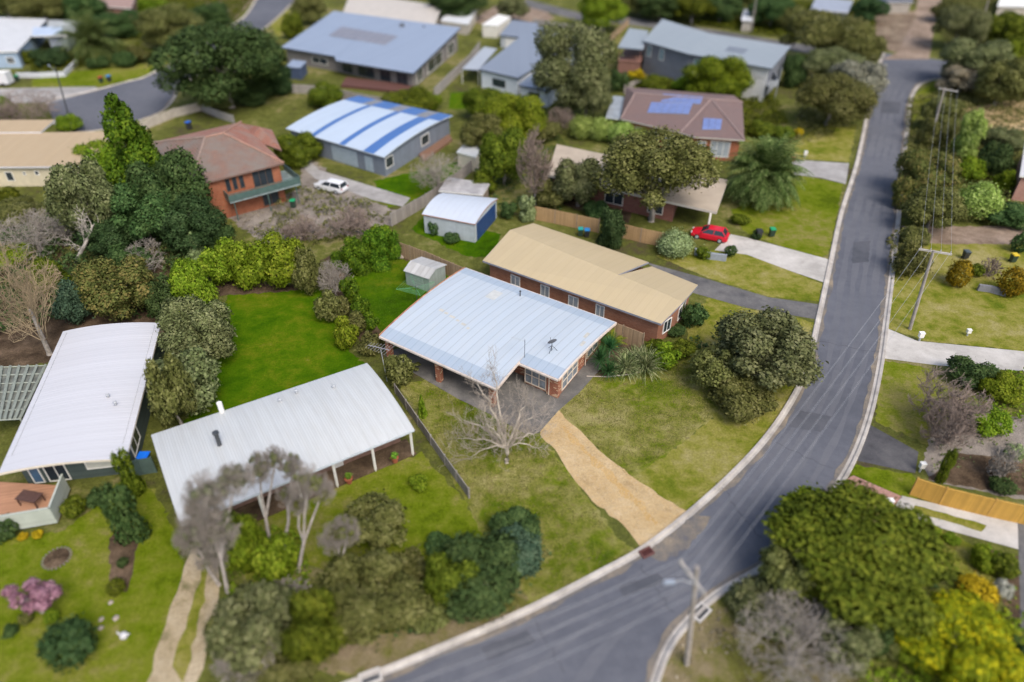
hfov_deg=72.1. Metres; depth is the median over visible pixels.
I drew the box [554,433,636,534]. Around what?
driveway rut
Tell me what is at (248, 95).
shrub
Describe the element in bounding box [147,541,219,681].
sandy track
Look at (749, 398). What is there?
shrub
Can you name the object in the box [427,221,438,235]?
shrub
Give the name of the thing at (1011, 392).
shrub
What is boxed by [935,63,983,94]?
tree
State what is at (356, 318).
shrub
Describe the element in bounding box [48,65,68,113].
street lamp
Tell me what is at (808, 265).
driveway
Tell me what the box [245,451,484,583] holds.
lawn
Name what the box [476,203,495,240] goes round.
roller door
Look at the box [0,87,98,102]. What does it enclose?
concrete drive
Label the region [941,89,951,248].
power line
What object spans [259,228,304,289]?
hedge tree
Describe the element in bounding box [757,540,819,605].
tree
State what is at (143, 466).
green fence
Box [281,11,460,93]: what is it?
skillion house
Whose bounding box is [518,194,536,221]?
shrub
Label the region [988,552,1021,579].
shrub
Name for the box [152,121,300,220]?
tiled house
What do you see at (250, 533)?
shrub
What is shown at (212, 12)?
shrub
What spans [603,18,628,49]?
timber fence
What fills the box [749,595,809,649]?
shrub
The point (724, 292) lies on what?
driveway
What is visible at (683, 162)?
tree
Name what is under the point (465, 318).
brick house
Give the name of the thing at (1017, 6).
white roof house
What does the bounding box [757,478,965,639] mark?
spreading tree
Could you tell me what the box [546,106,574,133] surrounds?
bare shrub
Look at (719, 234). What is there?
parked car
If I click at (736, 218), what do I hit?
shrub
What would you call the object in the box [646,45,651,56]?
window
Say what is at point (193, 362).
tree
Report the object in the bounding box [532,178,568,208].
shrub
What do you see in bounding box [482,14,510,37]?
white shed
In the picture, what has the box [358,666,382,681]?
drain pit
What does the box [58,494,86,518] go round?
shrub
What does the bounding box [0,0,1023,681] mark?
ground
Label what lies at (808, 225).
lawn
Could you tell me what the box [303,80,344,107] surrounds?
shrub
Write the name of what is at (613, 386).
front lawn
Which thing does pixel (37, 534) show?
flowering shrub
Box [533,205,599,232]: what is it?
paling fence
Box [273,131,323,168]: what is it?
shrub
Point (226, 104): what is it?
shrub
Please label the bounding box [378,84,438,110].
shrub
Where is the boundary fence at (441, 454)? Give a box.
[394,384,469,498]
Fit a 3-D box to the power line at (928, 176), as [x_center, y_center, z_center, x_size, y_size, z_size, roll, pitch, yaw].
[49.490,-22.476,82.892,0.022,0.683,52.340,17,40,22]
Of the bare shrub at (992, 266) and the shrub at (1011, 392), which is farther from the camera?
the bare shrub at (992, 266)
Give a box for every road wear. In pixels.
[464,77,897,681]
[514,79,903,681]
[573,82,911,681]
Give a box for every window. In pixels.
[4,172,15,180]
[6,57,14,62]
[27,468,45,483]
[42,465,71,481]
[84,462,113,469]
[130,426,140,457]
[224,178,231,191]
[231,177,238,189]
[238,175,244,187]
[252,168,274,187]
[262,191,279,205]
[311,56,327,64]
[342,63,352,73]
[357,66,374,78]
[379,69,390,81]
[385,154,393,168]
[396,72,407,84]
[416,66,422,83]
[421,132,429,146]
[427,50,442,73]
[448,40,453,56]
[492,78,504,87]
[511,274,519,286]
[524,368,546,390]
[528,91,539,99]
[540,284,549,296]
[561,361,577,390]
[568,295,578,307]
[586,341,597,358]
[595,304,604,316]
[604,192,623,205]
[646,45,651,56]
[647,200,662,214]
[659,48,664,60]
[662,317,671,333]
[677,301,685,320]
[710,141,730,157]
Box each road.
[49,0,292,130]
[387,53,948,681]
[525,0,876,60]
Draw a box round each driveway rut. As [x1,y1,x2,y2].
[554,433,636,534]
[559,426,659,524]
[573,434,677,513]
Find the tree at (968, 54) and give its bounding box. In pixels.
[937,32,1017,81]
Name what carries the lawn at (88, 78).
on the ground at (688, 220)
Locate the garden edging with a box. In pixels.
[587,373,636,376]
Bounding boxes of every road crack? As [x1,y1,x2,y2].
[534,620,564,672]
[641,565,673,611]
[716,483,760,536]
[776,442,831,467]
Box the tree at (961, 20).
[930,3,994,43]
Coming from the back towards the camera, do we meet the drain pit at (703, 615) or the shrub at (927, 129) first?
the shrub at (927, 129)
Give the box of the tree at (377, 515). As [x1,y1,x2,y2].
[331,488,409,549]
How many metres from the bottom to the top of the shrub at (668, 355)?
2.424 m
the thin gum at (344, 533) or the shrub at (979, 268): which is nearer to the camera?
the thin gum at (344, 533)
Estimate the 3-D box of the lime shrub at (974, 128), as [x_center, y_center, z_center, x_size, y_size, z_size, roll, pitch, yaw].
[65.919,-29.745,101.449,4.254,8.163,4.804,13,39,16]
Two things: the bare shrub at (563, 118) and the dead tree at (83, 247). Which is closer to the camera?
the dead tree at (83, 247)
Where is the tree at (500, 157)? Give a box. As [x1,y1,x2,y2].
[477,124,527,184]
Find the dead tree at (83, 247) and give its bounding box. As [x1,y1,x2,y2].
[62,208,98,263]
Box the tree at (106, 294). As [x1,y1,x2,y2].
[70,254,161,321]
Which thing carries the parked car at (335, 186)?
on the gravel yard at (308, 180)
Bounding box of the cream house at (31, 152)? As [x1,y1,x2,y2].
[0,120,108,185]
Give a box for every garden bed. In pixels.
[0,220,221,367]
[108,527,138,591]
[208,268,317,296]
[320,256,380,348]
[426,563,511,609]
[595,341,685,375]
[928,453,1023,494]
[991,550,1020,629]
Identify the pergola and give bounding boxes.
[0,364,46,421]
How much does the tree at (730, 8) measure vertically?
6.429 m
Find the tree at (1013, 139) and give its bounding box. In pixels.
[980,126,1023,151]
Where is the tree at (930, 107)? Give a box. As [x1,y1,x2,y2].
[920,95,966,132]
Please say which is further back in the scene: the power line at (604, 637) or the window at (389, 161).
the window at (389, 161)
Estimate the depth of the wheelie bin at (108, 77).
131.41 m
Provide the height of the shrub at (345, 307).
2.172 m
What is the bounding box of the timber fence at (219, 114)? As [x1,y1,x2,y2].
[200,104,234,122]
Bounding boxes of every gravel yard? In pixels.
[201,0,251,19]
[229,158,395,244]
[476,1,553,23]
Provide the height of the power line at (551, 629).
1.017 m
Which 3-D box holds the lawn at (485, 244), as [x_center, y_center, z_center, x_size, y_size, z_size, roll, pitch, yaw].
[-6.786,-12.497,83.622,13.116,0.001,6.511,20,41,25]
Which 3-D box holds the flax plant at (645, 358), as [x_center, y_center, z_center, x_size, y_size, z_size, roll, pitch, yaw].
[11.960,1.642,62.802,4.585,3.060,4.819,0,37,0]
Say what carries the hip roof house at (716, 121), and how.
on the ground at (688, 220)
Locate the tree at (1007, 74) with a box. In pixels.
[972,55,1023,105]
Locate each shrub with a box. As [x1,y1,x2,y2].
[0,88,64,119]
[0,95,20,119]
[0,186,20,203]
[0,194,53,226]
[0,238,40,269]
[0,512,19,544]
[0,623,20,639]
[16,532,28,540]
[17,611,32,625]
[20,49,35,63]
[23,254,73,294]
[27,45,73,68]
[31,529,43,538]
[35,611,98,679]
[42,608,59,623]
[48,210,79,246]
[49,277,93,324]
[53,113,83,131]
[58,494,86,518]
[68,138,107,154]
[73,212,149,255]
[79,486,101,508]
[85,55,110,68]
[93,6,143,38]
[98,481,152,546]
[104,242,154,266]
[104,577,126,595]
[110,446,147,498]
[111,50,136,67]
[116,556,128,568]
[123,45,150,62]
[124,238,166,270]
[135,0,171,11]
[142,270,177,319]
[187,2,232,23]
[193,88,234,109]
[199,218,236,247]
[202,614,236,660]
[209,620,283,681]
[218,508,267,574]
[230,77,273,107]
[247,644,320,681]
[249,57,293,96]
[249,532,299,583]
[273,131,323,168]
[273,572,311,599]
[276,579,349,670]
[279,11,304,38]
[280,213,327,241]
[290,245,322,295]
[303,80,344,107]
[312,289,341,322]
[314,260,332,274]
[315,260,352,295]
[322,553,354,583]
[326,295,350,317]
[333,315,361,351]
[338,276,359,304]
[339,309,366,335]
[349,294,370,315]
[353,330,384,356]
[363,311,378,330]
[370,224,389,232]
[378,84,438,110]
[384,353,413,386]
[395,544,427,584]
[408,358,420,370]
[408,473,427,492]
[411,596,452,635]
[419,91,444,110]
[423,531,449,555]
[423,548,483,608]
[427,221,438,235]
[443,231,460,243]
[471,170,497,193]
[487,503,541,542]
[489,521,544,578]
[499,201,517,219]
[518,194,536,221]
[529,114,564,143]
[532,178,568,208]
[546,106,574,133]
[583,199,609,219]
[595,206,627,250]
[610,70,629,91]
[627,68,646,78]
[635,73,670,89]
[644,338,664,352]
[652,339,685,369]
[655,226,704,258]
[667,323,686,337]
[670,74,690,91]
[671,337,696,359]
[680,302,709,328]
[695,246,710,259]
[707,373,780,425]
[724,245,737,256]
[730,213,751,224]
[746,119,775,137]
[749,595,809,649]
[751,230,760,239]
[774,125,794,139]
[782,52,808,88]
[794,128,803,135]
[808,592,845,635]
[865,609,896,656]
[868,629,901,662]
[891,175,923,208]
[891,237,934,276]
[898,225,930,246]
[913,117,953,147]
[934,446,959,483]
[941,258,980,287]
[942,531,961,546]
[946,353,1000,389]
[948,105,991,159]
[954,570,1006,607]
[957,177,1010,224]
[958,153,990,181]
[963,401,1016,437]
[968,542,1002,574]
[969,263,985,276]
[975,139,1015,177]
[975,369,1023,405]
[981,256,1003,278]
[985,638,1023,679]
[986,443,1023,478]
[988,475,1018,495]
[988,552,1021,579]
[991,168,1016,193]
[992,578,1017,599]
[993,264,1023,297]
[1003,442,1023,461]
[1008,39,1023,63]
[1008,231,1023,252]
[1008,634,1023,654]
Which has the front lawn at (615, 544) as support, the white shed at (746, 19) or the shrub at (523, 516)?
the shrub at (523, 516)
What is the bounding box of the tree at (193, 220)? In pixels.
[149,192,231,252]
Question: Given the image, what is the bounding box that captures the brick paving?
[848,475,901,503]
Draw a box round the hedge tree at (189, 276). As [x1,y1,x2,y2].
[166,256,220,311]
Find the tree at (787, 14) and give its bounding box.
[770,4,816,28]
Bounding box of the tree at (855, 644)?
[815,607,884,679]
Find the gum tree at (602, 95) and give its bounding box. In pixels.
[558,69,613,118]
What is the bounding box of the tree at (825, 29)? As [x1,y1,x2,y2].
[777,7,876,57]
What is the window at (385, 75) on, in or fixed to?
in the skillion house at (384, 54)
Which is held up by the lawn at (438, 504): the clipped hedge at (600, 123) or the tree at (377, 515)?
the tree at (377, 515)
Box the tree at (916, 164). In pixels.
[893,148,962,196]
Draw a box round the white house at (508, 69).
[462,25,602,106]
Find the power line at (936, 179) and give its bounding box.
[931,90,945,247]
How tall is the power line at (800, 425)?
1.034 m
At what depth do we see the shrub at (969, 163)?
94.86 m
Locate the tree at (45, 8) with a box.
[4,0,65,23]
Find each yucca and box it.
[587,343,616,371]
[595,357,622,383]
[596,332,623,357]
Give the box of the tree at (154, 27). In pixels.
[132,1,209,47]
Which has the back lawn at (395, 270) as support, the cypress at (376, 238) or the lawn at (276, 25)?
the cypress at (376, 238)
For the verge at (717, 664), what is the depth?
41.73 m
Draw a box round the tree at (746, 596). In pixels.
[724,573,789,633]
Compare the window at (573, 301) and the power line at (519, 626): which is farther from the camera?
the window at (573, 301)
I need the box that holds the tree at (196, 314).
[155,294,237,353]
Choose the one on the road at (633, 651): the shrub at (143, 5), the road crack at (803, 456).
the road crack at (803, 456)
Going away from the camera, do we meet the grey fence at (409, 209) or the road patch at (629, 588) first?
the road patch at (629, 588)
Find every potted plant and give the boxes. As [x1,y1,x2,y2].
[343,472,352,483]
[390,451,398,462]
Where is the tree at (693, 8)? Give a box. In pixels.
[672,0,722,22]
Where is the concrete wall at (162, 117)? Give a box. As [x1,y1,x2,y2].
[140,102,201,128]
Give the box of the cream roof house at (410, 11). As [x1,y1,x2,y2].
[343,0,442,24]
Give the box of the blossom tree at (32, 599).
[0,577,62,613]
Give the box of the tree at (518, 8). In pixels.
[495,0,530,20]
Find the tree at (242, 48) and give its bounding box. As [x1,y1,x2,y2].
[143,17,291,108]
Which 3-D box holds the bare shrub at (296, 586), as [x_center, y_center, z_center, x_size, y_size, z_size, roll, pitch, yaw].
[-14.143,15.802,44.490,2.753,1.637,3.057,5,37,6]
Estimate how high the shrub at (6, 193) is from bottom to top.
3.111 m
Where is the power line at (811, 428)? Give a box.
[698,252,939,576]
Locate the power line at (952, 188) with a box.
[951,89,957,250]
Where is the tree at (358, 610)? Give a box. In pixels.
[306,545,437,645]
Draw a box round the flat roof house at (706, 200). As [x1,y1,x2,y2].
[547,144,727,224]
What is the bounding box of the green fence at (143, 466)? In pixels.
[124,456,157,474]
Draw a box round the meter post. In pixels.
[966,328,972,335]
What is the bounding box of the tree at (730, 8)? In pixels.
[704,0,745,21]
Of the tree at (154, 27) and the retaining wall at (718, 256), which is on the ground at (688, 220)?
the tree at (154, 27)
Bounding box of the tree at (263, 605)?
[203,578,302,679]
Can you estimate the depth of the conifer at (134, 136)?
81.99 m
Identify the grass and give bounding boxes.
[172,565,206,681]
[346,258,421,329]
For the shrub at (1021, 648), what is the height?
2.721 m
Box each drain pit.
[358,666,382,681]
[638,546,654,558]
[689,601,711,623]
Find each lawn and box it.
[0,479,184,681]
[32,63,166,87]
[184,286,364,423]
[232,96,344,132]
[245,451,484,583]
[271,10,288,36]
[350,239,448,333]
[373,161,468,207]
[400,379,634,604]
[411,216,500,256]
[448,92,469,108]
[559,348,726,475]
[656,250,822,301]
[687,298,813,360]
[731,176,842,257]
[786,51,808,57]
[794,118,856,161]
[849,498,994,587]
[850,465,916,498]
[875,361,951,444]
[889,243,1023,350]
[913,80,940,121]
[914,505,985,531]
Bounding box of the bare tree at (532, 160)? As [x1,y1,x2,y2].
[516,124,553,205]
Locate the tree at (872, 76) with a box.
[827,59,889,99]
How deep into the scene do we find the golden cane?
65.55 m
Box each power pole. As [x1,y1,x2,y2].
[663,558,705,666]
[750,0,756,31]
[908,246,951,329]
[928,87,957,147]
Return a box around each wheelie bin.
[13,75,19,80]
[97,76,103,82]
[105,75,111,81]
[136,451,150,458]
[184,121,191,128]
[289,199,295,207]
[578,227,583,235]
[584,228,589,236]
[756,228,763,238]
[768,227,776,236]
[961,249,971,258]
[1008,252,1019,261]
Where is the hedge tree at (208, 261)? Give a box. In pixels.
[195,236,241,286]
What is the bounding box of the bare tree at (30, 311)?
[0,241,61,355]
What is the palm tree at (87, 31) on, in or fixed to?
on the ground at (688, 220)
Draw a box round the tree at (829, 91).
[792,71,883,125]
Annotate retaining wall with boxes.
[694,248,726,261]
[977,284,1005,296]
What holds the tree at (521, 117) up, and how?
on the ground at (688, 220)
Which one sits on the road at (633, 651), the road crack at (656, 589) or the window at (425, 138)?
the road crack at (656, 589)
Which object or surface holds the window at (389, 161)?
in the striped roof house at (381, 137)
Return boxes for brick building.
[102,0,137,17]
[1011,150,1023,201]
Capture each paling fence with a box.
[398,242,462,275]
[533,18,591,31]
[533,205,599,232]
[608,323,644,348]
[622,224,665,245]
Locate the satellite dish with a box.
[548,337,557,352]
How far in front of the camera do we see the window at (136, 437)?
54.18 m
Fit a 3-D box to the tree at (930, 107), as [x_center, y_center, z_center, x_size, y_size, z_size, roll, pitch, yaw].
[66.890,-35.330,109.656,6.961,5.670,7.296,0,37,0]
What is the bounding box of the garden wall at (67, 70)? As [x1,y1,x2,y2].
[16,60,77,77]
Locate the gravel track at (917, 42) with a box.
[884,0,940,59]
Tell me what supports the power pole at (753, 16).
on the ground at (688, 220)
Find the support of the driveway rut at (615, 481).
on the driveway at (654, 513)
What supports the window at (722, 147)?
in the hip roof house at (716, 121)
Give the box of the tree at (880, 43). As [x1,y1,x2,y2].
[831,26,889,63]
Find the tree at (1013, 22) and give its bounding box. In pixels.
[983,10,1023,47]
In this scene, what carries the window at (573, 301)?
in the brick house at (651, 302)
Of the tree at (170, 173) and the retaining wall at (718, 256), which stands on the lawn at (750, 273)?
the retaining wall at (718, 256)
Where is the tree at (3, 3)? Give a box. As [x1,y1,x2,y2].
[0,0,11,17]
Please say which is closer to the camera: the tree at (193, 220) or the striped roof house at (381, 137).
the tree at (193, 220)
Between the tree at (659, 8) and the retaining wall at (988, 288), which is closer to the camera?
the retaining wall at (988, 288)
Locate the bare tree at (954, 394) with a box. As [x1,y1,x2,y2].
[908,366,993,426]
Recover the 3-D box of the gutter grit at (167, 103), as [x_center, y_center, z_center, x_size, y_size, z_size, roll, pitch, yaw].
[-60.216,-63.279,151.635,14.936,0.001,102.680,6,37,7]
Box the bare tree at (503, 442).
[439,344,562,469]
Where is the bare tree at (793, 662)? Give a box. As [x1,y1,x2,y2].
[734,588,870,681]
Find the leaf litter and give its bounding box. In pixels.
[414,359,709,595]
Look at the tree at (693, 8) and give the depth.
164.21 m
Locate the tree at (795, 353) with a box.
[710,304,828,392]
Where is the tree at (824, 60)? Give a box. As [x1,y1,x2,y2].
[802,46,870,77]
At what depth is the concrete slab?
60.78 m
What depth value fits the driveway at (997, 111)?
117.16 m
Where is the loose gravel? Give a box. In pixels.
[543,412,682,540]
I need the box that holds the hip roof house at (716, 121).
[606,87,744,160]
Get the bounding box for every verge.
[304,587,528,675]
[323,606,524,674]
[632,369,795,510]
[661,594,876,681]
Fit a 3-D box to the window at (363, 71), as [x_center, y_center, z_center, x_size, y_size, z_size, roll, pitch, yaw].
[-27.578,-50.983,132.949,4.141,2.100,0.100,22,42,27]
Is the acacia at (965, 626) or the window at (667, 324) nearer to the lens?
the acacia at (965, 626)
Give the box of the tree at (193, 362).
[150,344,221,416]
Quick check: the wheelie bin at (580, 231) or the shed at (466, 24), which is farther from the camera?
the shed at (466, 24)
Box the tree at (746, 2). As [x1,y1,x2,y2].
[727,0,753,8]
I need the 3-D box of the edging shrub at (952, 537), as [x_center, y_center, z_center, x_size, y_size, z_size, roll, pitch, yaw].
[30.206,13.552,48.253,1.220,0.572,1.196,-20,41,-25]
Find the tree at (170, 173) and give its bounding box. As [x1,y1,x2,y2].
[123,144,215,221]
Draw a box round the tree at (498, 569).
[426,525,531,626]
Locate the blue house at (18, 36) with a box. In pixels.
[0,17,79,67]
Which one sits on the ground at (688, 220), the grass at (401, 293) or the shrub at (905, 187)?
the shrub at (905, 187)
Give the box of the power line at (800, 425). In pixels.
[689,249,930,568]
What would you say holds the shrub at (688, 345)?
on the garden bed at (626, 345)
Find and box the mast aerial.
[365,343,393,381]
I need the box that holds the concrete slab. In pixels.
[385,348,598,434]
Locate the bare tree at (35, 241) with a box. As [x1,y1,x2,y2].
[0,207,69,261]
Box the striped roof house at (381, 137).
[286,96,452,175]
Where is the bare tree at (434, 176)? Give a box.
[408,152,464,189]
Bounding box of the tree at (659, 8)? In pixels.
[634,0,684,20]
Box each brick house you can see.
[379,267,616,407]
[483,223,697,342]
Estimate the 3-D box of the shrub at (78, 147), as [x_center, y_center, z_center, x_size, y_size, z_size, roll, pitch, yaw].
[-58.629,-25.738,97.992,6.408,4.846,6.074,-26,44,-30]
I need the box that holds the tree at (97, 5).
[53,0,110,19]
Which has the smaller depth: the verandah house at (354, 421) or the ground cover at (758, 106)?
the verandah house at (354, 421)
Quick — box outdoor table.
[14,489,45,508]
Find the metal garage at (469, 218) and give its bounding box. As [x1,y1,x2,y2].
[422,193,497,242]
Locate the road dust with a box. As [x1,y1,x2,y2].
[650,515,710,560]
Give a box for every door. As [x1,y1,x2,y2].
[331,144,357,166]
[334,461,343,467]
[364,156,373,171]
[410,273,423,289]
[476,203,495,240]
[505,37,515,47]
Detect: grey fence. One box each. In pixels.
[290,84,407,102]
[390,159,471,226]
[434,41,479,94]
[624,80,652,92]
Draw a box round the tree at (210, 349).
[174,318,236,360]
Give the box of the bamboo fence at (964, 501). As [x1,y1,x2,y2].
[909,477,1023,523]
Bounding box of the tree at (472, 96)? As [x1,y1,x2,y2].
[460,87,501,114]
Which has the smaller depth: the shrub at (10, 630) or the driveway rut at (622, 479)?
the shrub at (10, 630)
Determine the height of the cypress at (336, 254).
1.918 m
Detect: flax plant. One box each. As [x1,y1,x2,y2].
[613,348,643,381]
[617,344,646,368]
[623,342,667,380]
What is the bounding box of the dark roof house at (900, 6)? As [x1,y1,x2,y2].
[882,0,912,13]
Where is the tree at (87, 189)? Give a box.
[41,155,119,234]
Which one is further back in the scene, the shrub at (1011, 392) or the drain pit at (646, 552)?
the shrub at (1011, 392)
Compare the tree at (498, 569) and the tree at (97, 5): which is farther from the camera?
the tree at (97, 5)
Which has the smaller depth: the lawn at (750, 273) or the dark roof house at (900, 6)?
the lawn at (750, 273)
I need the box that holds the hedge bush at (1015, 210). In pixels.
[984,200,1023,230]
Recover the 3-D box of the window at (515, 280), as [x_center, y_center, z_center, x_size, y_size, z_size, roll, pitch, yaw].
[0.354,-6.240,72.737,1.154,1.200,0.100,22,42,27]
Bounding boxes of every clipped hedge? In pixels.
[568,111,594,139]
[587,116,613,144]
[606,121,636,143]
[631,126,649,134]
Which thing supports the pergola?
on the ground at (688, 220)
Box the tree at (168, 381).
[142,353,197,427]
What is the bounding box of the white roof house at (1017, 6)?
[996,0,1023,14]
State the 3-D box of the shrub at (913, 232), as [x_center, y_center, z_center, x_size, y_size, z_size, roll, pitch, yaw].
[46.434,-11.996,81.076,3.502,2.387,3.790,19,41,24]
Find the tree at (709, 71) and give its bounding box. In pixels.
[680,53,755,97]
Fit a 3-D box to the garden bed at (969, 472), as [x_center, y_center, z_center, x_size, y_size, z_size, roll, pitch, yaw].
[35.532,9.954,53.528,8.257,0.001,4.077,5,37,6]
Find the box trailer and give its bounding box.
[0,70,13,86]
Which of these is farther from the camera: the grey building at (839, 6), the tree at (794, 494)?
the grey building at (839, 6)
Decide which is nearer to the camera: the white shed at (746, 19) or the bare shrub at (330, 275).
the bare shrub at (330, 275)
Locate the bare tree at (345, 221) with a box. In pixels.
[325,205,372,238]
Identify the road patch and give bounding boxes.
[481,630,534,659]
[620,573,663,596]
[789,410,830,431]
[851,241,869,262]
[880,101,900,113]
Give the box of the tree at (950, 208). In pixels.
[899,185,970,228]
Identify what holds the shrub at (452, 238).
on the lawn at (485, 244)
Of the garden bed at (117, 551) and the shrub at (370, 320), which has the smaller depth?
the garden bed at (117, 551)
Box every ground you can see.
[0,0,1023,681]
[857,10,915,52]
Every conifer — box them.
[98,92,178,186]
[187,231,204,259]
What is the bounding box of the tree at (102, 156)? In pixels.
[77,143,120,182]
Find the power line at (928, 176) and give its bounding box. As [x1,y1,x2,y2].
[921,90,939,245]
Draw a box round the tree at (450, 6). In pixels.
[426,0,488,16]
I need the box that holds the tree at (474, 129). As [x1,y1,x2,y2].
[456,111,503,153]
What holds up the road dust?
on the road at (633, 651)
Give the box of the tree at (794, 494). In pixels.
[772,481,864,560]
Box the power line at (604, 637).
[503,590,702,681]
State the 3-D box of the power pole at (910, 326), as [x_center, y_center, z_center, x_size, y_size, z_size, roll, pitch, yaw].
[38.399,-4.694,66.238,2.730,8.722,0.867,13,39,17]
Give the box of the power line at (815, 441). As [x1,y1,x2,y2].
[704,252,950,589]
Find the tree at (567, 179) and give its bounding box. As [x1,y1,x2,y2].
[551,155,600,206]
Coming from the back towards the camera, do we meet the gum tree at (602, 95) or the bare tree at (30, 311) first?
the gum tree at (602, 95)
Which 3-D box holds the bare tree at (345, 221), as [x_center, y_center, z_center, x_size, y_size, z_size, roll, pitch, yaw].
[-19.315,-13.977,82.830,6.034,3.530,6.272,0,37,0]
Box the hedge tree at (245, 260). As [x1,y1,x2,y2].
[222,237,271,291]
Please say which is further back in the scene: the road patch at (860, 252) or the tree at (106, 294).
the road patch at (860, 252)
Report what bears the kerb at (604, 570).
on the ground at (688, 220)
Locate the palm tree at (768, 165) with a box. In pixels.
[723,131,814,212]
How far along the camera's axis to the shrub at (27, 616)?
43.13 m
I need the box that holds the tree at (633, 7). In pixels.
[621,0,647,14]
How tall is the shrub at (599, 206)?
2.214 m
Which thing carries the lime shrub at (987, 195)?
on the ground at (688, 220)
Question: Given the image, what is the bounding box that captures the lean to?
[438,177,489,197]
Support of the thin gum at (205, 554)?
on the ground at (688, 220)
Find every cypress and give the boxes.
[330,251,353,268]
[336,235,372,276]
[359,225,392,272]
[385,227,401,260]
[418,394,427,418]
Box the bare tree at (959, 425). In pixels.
[920,398,981,451]
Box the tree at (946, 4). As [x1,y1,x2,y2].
[926,0,983,18]
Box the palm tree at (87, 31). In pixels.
[53,2,128,68]
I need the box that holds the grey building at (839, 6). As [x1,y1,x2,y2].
[811,0,852,15]
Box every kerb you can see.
[47,0,255,102]
[53,0,294,131]
[344,52,884,681]
[650,78,940,681]
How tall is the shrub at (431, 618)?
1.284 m
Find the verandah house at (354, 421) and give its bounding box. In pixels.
[151,363,415,528]
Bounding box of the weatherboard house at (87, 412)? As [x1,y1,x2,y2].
[0,322,164,530]
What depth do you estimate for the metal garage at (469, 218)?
82.89 m
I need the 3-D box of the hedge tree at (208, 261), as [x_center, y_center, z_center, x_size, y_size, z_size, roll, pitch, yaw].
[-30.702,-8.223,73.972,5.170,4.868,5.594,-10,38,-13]
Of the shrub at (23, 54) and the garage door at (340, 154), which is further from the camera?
the shrub at (23, 54)
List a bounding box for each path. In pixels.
[568,355,602,394]
[1018,523,1023,627]
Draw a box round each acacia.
[889,578,1023,681]
[892,612,945,675]
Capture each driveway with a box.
[289,143,409,205]
[540,411,685,545]
[648,263,817,318]
[715,234,827,281]
[794,160,848,183]
[857,425,917,472]
[885,329,1023,370]
[896,496,1018,548]
[901,226,1023,244]
[960,101,1023,129]
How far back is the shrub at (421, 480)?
51.95 m
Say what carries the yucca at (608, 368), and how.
on the garden bed at (626, 345)
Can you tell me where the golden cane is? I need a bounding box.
[605,328,627,346]
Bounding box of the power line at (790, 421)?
[683,250,918,556]
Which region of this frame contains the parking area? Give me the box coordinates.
[924,415,1023,499]
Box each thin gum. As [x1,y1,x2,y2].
[171,518,229,586]
[173,460,256,593]
[244,444,284,537]
[275,450,303,549]
[288,462,336,572]
[316,514,360,563]
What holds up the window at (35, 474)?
in the weatherboard house at (87, 412)
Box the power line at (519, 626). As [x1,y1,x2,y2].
[359,559,680,681]
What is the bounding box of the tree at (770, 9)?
[746,0,795,26]
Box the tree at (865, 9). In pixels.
[849,0,891,21]
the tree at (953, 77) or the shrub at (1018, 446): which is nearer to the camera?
the shrub at (1018, 446)
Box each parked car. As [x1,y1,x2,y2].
[314,178,348,194]
[691,224,729,243]
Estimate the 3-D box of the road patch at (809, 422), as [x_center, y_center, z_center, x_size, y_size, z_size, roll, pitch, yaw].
[24.574,6.621,57.983,3.332,0.001,2.426,12,38,15]
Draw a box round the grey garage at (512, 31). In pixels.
[499,20,538,47]
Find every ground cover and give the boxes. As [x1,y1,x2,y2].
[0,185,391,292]
[0,210,224,331]
[30,0,876,137]
[212,367,1023,681]
[241,14,903,681]
[363,135,952,652]
[796,0,1023,279]
[931,418,1023,490]
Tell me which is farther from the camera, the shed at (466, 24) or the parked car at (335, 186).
the shed at (466, 24)
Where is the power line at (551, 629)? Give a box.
[413,569,687,681]
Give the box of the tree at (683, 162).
[588,124,722,222]
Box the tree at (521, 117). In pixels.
[473,91,549,139]
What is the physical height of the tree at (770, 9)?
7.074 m
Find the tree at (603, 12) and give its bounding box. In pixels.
[576,0,629,31]
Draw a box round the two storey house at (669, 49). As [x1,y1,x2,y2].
[618,19,790,102]
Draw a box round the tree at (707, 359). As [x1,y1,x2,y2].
[683,346,743,388]
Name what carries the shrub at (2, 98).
on the ground at (688, 220)
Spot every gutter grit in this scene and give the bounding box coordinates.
[48,0,256,103]
[73,0,293,131]
[380,53,886,681]
[645,78,937,681]
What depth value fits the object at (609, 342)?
63.82 m
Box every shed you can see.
[286,60,307,79]
[403,256,446,290]
[441,9,476,34]
[457,143,480,170]
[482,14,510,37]
[741,10,752,32]
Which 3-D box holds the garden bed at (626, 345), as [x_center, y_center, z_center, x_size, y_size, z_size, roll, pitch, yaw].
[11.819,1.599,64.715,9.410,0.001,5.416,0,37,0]
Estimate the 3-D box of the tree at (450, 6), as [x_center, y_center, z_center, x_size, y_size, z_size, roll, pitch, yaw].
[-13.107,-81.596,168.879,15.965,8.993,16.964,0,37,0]
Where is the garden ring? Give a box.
[41,546,72,570]
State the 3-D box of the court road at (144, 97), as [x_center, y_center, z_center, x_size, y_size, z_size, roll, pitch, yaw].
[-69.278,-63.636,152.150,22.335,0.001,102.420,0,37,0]
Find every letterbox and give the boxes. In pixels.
[918,331,925,340]
[918,461,927,471]
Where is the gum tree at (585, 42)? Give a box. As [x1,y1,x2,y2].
[529,18,623,116]
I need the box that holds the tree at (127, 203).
[105,174,177,244]
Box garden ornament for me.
[117,631,129,639]
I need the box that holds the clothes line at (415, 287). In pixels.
[397,277,433,298]
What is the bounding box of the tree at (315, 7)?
[290,0,327,23]
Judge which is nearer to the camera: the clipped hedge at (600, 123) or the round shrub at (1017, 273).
the round shrub at (1017, 273)
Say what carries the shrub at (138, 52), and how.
on the ground at (688, 220)

